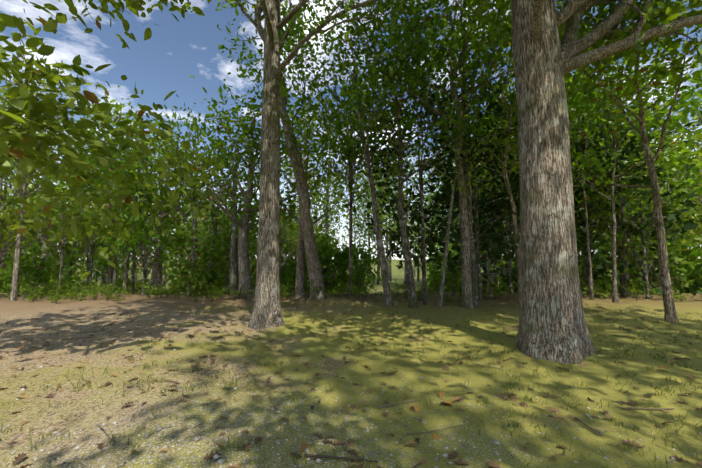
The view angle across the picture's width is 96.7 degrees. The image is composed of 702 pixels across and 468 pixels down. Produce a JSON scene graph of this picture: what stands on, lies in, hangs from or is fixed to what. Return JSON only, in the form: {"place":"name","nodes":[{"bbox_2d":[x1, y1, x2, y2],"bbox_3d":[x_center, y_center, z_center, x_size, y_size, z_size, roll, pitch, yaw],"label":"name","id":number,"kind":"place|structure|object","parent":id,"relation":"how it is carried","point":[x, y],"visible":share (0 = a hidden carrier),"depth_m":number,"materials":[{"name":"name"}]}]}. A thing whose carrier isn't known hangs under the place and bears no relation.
{"place":"outdoors","nodes":[
{"label":"outdoors","id":0,"kind":"place"},
{"bbox_2d":[0,259,701,467],"bbox_3d":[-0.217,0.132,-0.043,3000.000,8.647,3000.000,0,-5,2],"label":"ground","id":1,"kind":"structure","parent":0,"point":[45,311],"depth_m":4.01,"materials":[{"name":"green plant"}]},
{"bbox_2d":[0,156,102,292],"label":"tree","id":2,"kind":"object","parent":1,"relation":"on","point":[29,185],"visible":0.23,"depth_m":24.54,"materials":[{"name":"green plant"}]},
{"bbox_2d":[11,117,138,292],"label":"tree","id":3,"kind":"object","parent":1,"relation":"on","point":[78,206],"visible":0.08,"depth_m":19.97,"materials":[{"name":"green plant"}]},
{"bbox_2d":[37,83,182,293],"bbox_3d":[-14.645,-2.594,18.597,7.915,12.443,8.537,3,-6,-31],"label":"tree","id":4,"kind":"object","parent":1,"relation":"on","point":[146,190],"visible":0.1,"depth_m":18.11,"materials":[{"name":"green plant"}]},
{"bbox_2d":[0,0,238,279],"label":"tree","id":5,"kind":"object","parent":1,"relation":"on","point":[15,141],"visible":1,"depth_m":5.03,"materials":[{"name":"green plant"}]},
{"bbox_2d":[62,128,185,293],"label":"tree","id":6,"kind":"object","parent":1,"relation":"on","point":[132,286],"visible":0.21,"depth_m":17.89,"materials":[{"name":"green plant"}]},
{"bbox_2d":[52,92,213,293],"bbox_3d":[-12.696,-2.139,18.305,7.610,11.515,7.792,2,-6,-16],"label":"tree","id":7,"kind":"object","parent":1,"relation":"on","point":[155,124],"visible":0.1,"depth_m":17.80,"materials":[{"name":"green plant"}]},
{"bbox_2d":[105,134,216,293],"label":"tree","id":8,"kind":"object","parent":1,"relation":"on","point":[156,275],"visible":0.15,"depth_m":18.28,"materials":[{"name":"green plant"}]},
{"bbox_2d":[132,103,254,295],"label":"tree","id":9,"kind":"object","parent":1,"relation":"on","point":[194,225],"visible":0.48,"depth_m":16.54,"materials":[{"name":"green plant"}]},
{"bbox_2d":[137,126,282,294],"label":"tree","id":10,"kind":"object","parent":1,"relation":"on","point":[215,185],"visible":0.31,"depth_m":15.93,"materials":[{"name":"green plant"}]},
{"bbox_2d":[148,123,294,295],"bbox_3d":[-5.652,-1.181,15.445,6.202,8.727,7.309,0,-5,2],"label":"tree","id":11,"kind":"object","parent":1,"relation":"on","point":[235,210],"visible":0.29,"depth_m":15.09,"materials":[{"name":"green plant"}]},
{"bbox_2d":[155,86,342,298],"bbox_3d":[-4.239,-1.564,14.515,5.353,9.340,8.025,-3,-6,26],"label":"tree","id":12,"kind":"object","parent":1,"relation":"on","point":[244,224],"visible":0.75,"depth_m":14.02,"materials":[{"name":"green plant"}]},
{"bbox_2d":[215,0,328,299],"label":"tree","id":13,"kind":"object","parent":1,"relation":"on","point":[313,262],"visible":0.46,"depth_m":13.51,"materials":[{"name":"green plant"}]},
{"bbox_2d":[188,0,379,296],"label":"tree","id":14,"kind":"object","parent":1,"relation":"on","point":[288,121],"visible":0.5,"depth_m":14.56,"materials":[{"name":"green plant"}]},
{"bbox_2d":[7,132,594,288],"bbox_3d":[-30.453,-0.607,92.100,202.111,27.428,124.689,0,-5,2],"label":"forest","id":15,"kind":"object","parent":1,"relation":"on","point":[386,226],"visible":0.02,"depth_m":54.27,"materials":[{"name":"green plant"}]},
{"bbox_2d":[231,111,376,298],"bbox_3d":[-2.172,-1.313,14.810,6.170,8.794,5.929,-4,-7,34],"label":"tree","id":16,"kind":"object","parent":1,"relation":"on","point":[299,288],"visible":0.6,"depth_m":14.17,"materials":[{"name":"green plant"}]},
{"bbox_2d":[3,124,621,292],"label":"forest","id":17,"kind":"object","parent":1,"relation":"on","point":[378,266],"visible":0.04,"depth_m":55.50,"materials":[{"name":"green plant"}]},
{"bbox_2d":[0,258,692,293],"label":"shrub","id":18,"kind":"object","parent":1,"relation":"on","point":[119,285],"depth_m":25.18,"materials":[{"name":"green plant"}]},
{"bbox_2d":[0,50,700,295],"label":"understory tree","id":19,"kind":"object","parent":1,"relation":"on","point":[348,138],"visible":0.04,"depth_m":14.73,"materials":[{"name":"green plant"}]},
{"bbox_2d":[0,296,701,467],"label":"grass tufts","id":20,"kind":"object","parent":1,"relation":"on","point":[527,396],"visible":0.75,"depth_m":4.18,"materials":[{"name":"green plant"}]},
{"bbox_2d":[0,299,701,467],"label":"fallen leaves","id":21,"kind":"object","parent":1,"relation":"on","point":[453,453],"visible":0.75,"depth_m":3.65,"materials":[{"name":"brown plant"}]},
{"bbox_2d":[0,140,701,298],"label":"understory tree","id":22,"kind":"object","parent":1,"relation":"on","point":[14,221],"visible":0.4,"depth_m":15.43,"materials":[{"name":"green plant"}]},
{"bbox_2d":[0,267,701,303],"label":"brush shrub","id":23,"kind":"object","parent":1,"relation":"on","point":[85,292],"visible":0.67,"depth_m":13.87,"materials":[{"name":"green plant"}]},
{"bbox_2d":[0,322,701,467],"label":"gravel pebbles","id":24,"kind":"object","parent":1,"relation":"on","point":[221,461],"visible":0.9,"depth_m":2.84,"materials":[{"name":"grey gravel"}]},
{"bbox_2d":[0,45,701,300],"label":"understory tree","id":25,"kind":"object","parent":1,"relation":"on","point":[15,275],"visible":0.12,"depth_m":15.51,"materials":[{"name":"green plant"}]},
{"bbox_2d":[0,220,701,296],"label":"shrub","id":26,"kind":"object","parent":1,"relation":"on","point":[202,264],"visible":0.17,"depth_m":16.34,"materials":[{"name":"green plant"}]},
{"bbox_2d":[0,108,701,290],"bbox_3d":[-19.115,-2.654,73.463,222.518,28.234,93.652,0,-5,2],"label":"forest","id":27,"kind":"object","parent":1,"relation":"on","point":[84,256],"depth_m":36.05,"materials":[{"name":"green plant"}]},
{"bbox_2d":[0,82,701,284],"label":"forest","id":28,"kind":"object","parent":1,"relation":"on","point":[10,191],"visible":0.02,"depth_m":53.22,"materials":[{"name":"green plant"}]},
{"bbox_2d":[1,228,701,295],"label":"shrub","id":29,"kind":"object","parent":1,"relation":"on","point":[28,266],"visible":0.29,"depth_m":18.98,"materials":[{"name":"green plant"}]},
{"bbox_2d":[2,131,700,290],"bbox_3d":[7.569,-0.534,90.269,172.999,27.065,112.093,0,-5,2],"label":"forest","id":30,"kind":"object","parent":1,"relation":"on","point":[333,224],"visible":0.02,"depth_m":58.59,"materials":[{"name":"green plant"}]},
{"bbox_2d":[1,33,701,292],"bbox_3d":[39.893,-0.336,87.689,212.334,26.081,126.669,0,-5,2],"label":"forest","id":31,"kind":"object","parent":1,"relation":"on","point":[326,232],"visible":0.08,"depth_m":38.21,"materials":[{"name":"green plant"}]},
{"bbox_2d":[2,101,701,296],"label":"understory tree","id":32,"kind":"object","parent":1,"relation":"on","point":[673,163],"visible":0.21,"depth_m":13.22,"materials":[{"name":"green plant"}]},
{"bbox_2d":[2,221,701,294],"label":"shrub","id":33,"kind":"object","parent":1,"relation":"on","point":[695,253],"visible":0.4,"depth_m":18.62,"materials":[{"name":"green plant"}]},
{"bbox_2d":[8,63,701,295],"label":"understory tree","id":34,"kind":"object","parent":1,"relation":"on","point":[100,265],"visible":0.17,"depth_m":15.91,"materials":[{"name":"green plant"}]},
{"bbox_2d":[259,0,455,306],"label":"tree","id":35,"kind":"object","parent":1,"relation":"on","point":[388,299],"visible":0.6,"depth_m":10.98,"materials":[{"name":"green plant"}]},
{"bbox_2d":[45,311,693,467],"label":"fallen twigs","id":36,"kind":"object","parent":1,"relation":"on","point":[347,458],"visible":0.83,"depth_m":2.94,"materials":[{"name":"brown wood"}]},
{"bbox_2d":[41,159,700,298],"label":"understory tree","id":37,"kind":"object","parent":1,"relation":"on","point":[653,256],"visible":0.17,"depth_m":13.25,"materials":[{"name":"green plant"}]},
{"bbox_2d":[187,0,588,329],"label":"oak tree","id":38,"kind":"object","parent":1,"relation":"on","point":[266,312],"visible":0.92,"depth_m":7.77,"materials":[{"name":"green plant"}]},
{"bbox_2d":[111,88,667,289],"bbox_3d":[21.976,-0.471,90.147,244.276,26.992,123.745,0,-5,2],"label":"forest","id":39,"kind":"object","parent":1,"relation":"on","point":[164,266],"visible":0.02,"depth_m":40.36,"materials":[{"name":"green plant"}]},
{"bbox_2d":[300,0,513,307],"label":"tree","id":40,"kind":"object","parent":1,"relation":"on","point":[412,297],"visible":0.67,"depth_m":10.95,"materials":[{"name":"green plant"}]},
{"bbox_2d":[312,0,506,304],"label":"tree","id":41,"kind":"object","parent":1,"relation":"on","point":[436,22],"visible":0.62,"depth_m":11.31,"materials":[{"name":"green plant"}]},
{"bbox_2d":[339,64,481,292],"bbox_3d":[3.485,-3.045,16.469,7.991,12.502,6.560,0,-5,2],"label":"tree","id":42,"kind":"object","parent":1,"relation":"on","point":[417,217],"visible":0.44,"depth_m":15.62,"materials":[{"name":"green plant"}]},
{"bbox_2d":[345,0,518,306],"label":"tree","id":43,"kind":"object","parent":1,"relation":"on","point":[488,5],"visible":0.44,"depth_m":10.97,"materials":[{"name":"green plant"}]},
{"bbox_2d":[407,62,519,299],"bbox_3d":[5.479,-2.426,13.664,6.561,10.707,6.790,0,-5,2],"label":"tree","id":44,"kind":"object","parent":1,"relation":"on","point":[495,248],"visible":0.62,"depth_m":12.97,"materials":[{"name":"green plant"}]},
{"bbox_2d":[345,0,589,308],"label":"tree","id":45,"kind":"object","parent":1,"relation":"on","point":[467,300],"visible":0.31,"depth_m":11.08,"materials":[{"name":"green plant"}]},
{"bbox_2d":[362,0,613,306],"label":"tree","id":46,"kind":"object","parent":1,"relation":"on","point":[472,256],"visible":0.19,"depth_m":11.67,"materials":[{"name":"green plant"}]},
{"bbox_2d":[437,65,617,295],"bbox_3d":[7.614,-2.720,15.488,6.910,11.579,7.177,0,-5,2],"label":"tree","id":47,"kind":"object","parent":1,"relation":"on","point":[483,213],"visible":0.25,"depth_m":14.56,"materials":[{"name":"green plant"}]},
{"bbox_2d":[471,116,604,292],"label":"tree","id":48,"kind":"object","parent":1,"relation":"on","point":[513,256],"visible":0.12,"depth_m":16.96,"materials":[{"name":"green plant"}]},
{"bbox_2d":[405,0,679,304],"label":"tree","id":49,"kind":"object","parent":1,"relation":"on","point":[504,167],"visible":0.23,"depth_m":11.40,"materials":[{"name":"green plant"}]},
{"bbox_2d":[489,0,701,363],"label":"oak tree","id":50,"kind":"object","parent":1,"relation":"on","point":[552,325],"visible":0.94,"depth_m":5.46,"materials":[{"name":"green plant"}]},
{"bbox_2d":[502,14,701,302],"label":"tree","id":51,"kind":"object","parent":1,"relation":"on","point":[697,102],"visible":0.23,"depth_m":11.10,"materials":[{"name":"green plant"}]},
{"bbox_2d":[510,33,701,299],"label":"tree","id":52,"kind":"object","parent":1,"relation":"on","point":[630,115],"visible":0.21,"depth_m":11.54,"materials":[{"name":"green plant"}]},
{"bbox_2d":[514,0,701,322],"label":"tree","id":53,"kind":"object","parent":1,"relation":"on","point":[670,314],"visible":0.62,"depth_m":8.12,"materials":[{"name":"green plant"}]},
{"bbox_2d":[570,94,701,298],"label":"tree","id":54,"kind":"object","parent":1,"relation":"on","point":[689,225],"visible":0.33,"depth_m":12.86,"materials":[{"name":"green plant"}]},
{"bbox_2d":[0,0,701,259],"label":"sky","id":55,"kind":"structure","parent":0,"point":[160,65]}
]}

